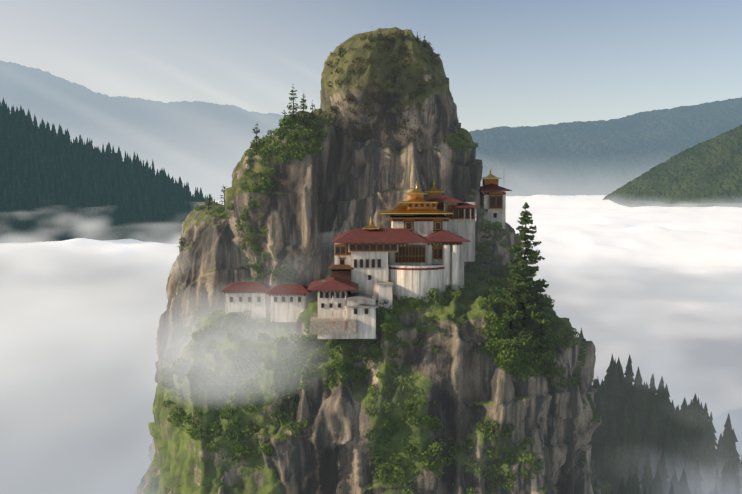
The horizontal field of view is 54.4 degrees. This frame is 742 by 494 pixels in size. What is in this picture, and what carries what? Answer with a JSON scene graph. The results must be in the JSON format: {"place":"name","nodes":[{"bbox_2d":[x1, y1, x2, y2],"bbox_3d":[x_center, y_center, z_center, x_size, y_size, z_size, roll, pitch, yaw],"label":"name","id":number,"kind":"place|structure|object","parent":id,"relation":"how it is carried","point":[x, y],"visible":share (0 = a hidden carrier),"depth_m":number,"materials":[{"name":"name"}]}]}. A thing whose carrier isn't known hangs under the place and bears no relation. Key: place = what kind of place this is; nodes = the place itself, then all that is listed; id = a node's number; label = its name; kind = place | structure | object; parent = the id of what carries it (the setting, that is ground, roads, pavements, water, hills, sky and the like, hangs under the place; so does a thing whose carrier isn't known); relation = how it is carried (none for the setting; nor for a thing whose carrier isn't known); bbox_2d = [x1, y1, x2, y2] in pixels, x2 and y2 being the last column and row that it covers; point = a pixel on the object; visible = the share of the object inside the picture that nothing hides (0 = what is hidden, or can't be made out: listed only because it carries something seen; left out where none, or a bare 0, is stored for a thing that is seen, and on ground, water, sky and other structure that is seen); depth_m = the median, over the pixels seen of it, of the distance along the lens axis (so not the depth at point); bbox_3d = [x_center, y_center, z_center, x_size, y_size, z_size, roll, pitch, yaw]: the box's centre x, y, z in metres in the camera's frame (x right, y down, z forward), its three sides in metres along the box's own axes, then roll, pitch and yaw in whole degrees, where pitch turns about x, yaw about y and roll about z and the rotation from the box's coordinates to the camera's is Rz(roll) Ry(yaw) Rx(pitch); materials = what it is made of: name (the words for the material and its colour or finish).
{"place":"outdoors","nodes":[
{"label":"outdoors","id":0,"kind":"place"},
{"bbox_2d":[0,138,182,242],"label":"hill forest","id":1,"kind":"object","parent":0,"point":[139,234],"depth_m":867.16,"materials":[{"name":"green plant"}]},
{"bbox_2d":[0,98,216,243],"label":"hill trees","id":2,"kind":"object","parent":1,"relation":"on","point":[92,180],"visible":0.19,"depth_m":870.77,"materials":[{"name":"green plant"}]},
{"bbox_2d":[0,60,288,200],"bbox_3d":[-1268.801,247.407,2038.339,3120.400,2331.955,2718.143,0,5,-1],"label":"mountain","id":3,"kind":"structure","parent":0,"point":[204,146],"depth_m":3108.49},
{"bbox_2d":[0,195,741,493],"bbox_3d":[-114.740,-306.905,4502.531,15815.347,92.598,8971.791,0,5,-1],"label":"cloud","id":4,"kind":"structure","parent":0,"point":[656,291],"depth_m":403.05,"materials":[{"name":"white"}]},
{"bbox_2d":[0,0,741,131],"label":"sky","id":5,"kind":"structure","parent":0,"point":[510,63],"materials":[{"name":"blue"}]},
{"bbox_2d":[134,269,615,493],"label":"cliff rock","id":6,"kind":"object","parent":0,"point":[462,383],"depth_m":163.72,"materials":[{"name":"grey stone"}]},
{"bbox_2d":[154,201,250,382],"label":"rock","id":7,"kind":"object","parent":6,"relation":"on","point":[207,266],"visible":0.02,"depth_m":192.19,"materials":[{"name":"grey stone"}]},
{"bbox_2d":[148,309,307,493],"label":"mossy rock slope","id":8,"kind":"structure","parent":6,"relation":"on","point":[186,461],"depth_m":169.04,"materials":[{"name":"green plant"}]},
{"bbox_2d":[220,282,310,321],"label":"monastery","id":9,"kind":"structure","parent":6,"relation":"on","point":[288,302],"depth_m":181.59,"materials":[{"name":"white paint"}]},
{"bbox_2d":[225,108,355,309],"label":"shoulder rock","id":10,"kind":"object","parent":6,"relation":"on","point":[298,209],"visible":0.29,"depth_m":184.01,"materials":[{"name":"grey stone"}]},
{"bbox_2d":[176,27,427,251],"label":"conifer trees","id":11,"kind":"object","parent":10,"relation":"on","point":[303,122],"visible":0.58,"depth_m":182.92,"materials":[{"name":"plant"}]},
{"bbox_2d":[307,277,392,338],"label":"monastery","id":12,"kind":"structure","parent":6,"relation":"on","point":[342,314],"depth_m":161.59,"materials":[{"name":"white paint"}]},
{"bbox_2d":[159,114,580,493],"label":"bushes","id":13,"kind":"object","parent":6,"relation":"on","point":[296,150],"visible":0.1,"depth_m":166.58,"materials":[{"name":"green plant"}]},
{"bbox_2d":[328,180,479,302],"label":"monastery","id":14,"kind":"structure","parent":6,"relation":"on","point":[415,256],"depth_m":171.59,"materials":[{"name":"white paint"}]},
{"bbox_2d":[323,126,487,278],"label":"rock","id":15,"kind":"object","parent":6,"relation":"on","point":[384,176],"visible":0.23,"depth_m":187.24,"materials":[{"name":"grey stone"}]},
{"bbox_2d":[320,27,460,151],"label":"dome rock","id":16,"kind":"object","parent":15,"relation":"on","point":[438,100],"visible":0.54,"depth_m":182.07,"materials":[{"name":"grey stone"}]},
{"bbox_2d":[323,32,466,143],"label":"shrubs","id":17,"kind":"object","parent":16,"relation":"attached to","point":[392,39],"visible":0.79,"depth_m":180.82,"materials":[{"name":"green plant"}]},
{"bbox_2d":[478,223,533,286],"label":"buttress rock","id":18,"kind":"object","parent":6,"relation":"on","point":[508,234],"depth_m":192.44,"materials":[{"name":"grey stone"}]},
{"bbox_2d":[479,169,511,228],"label":"tower","id":19,"kind":"structure","parent":18,"relation":"on","point":[492,197],"depth_m":195.82,"materials":[{"name":"white paint"}]},
{"bbox_2d":[500,202,555,376],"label":"pine tree","id":20,"kind":"object","parent":6,"relation":"on","point":[529,300],"visible":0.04,"depth_m":163.24,"materials":[{"name":"green plant"}]},
{"bbox_2d":[469,97,741,195],"bbox_3d":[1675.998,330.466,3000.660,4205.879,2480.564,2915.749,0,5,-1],"label":"mountain","id":21,"kind":"structure","parent":0,"point":[599,157],"depth_m":4002.68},
{"bbox_2d":[602,125,741,207],"bbox_3d":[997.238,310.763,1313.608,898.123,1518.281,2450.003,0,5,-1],"label":"mountain","id":22,"kind":"structure","parent":0,"point":[707,173],"depth_m":2120.30,"materials":[{"name":"green plant"}]},
{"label":"forest ground","id":23,"kind":"structure","parent":0,"visible":0},
{"bbox_2d":[580,327,741,493],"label":"forest trees","id":24,"kind":"object","parent":23,"relation":"on","point":[676,452],"depth_m":218.49,"materials":[{"name":"green plant"}]}
]}

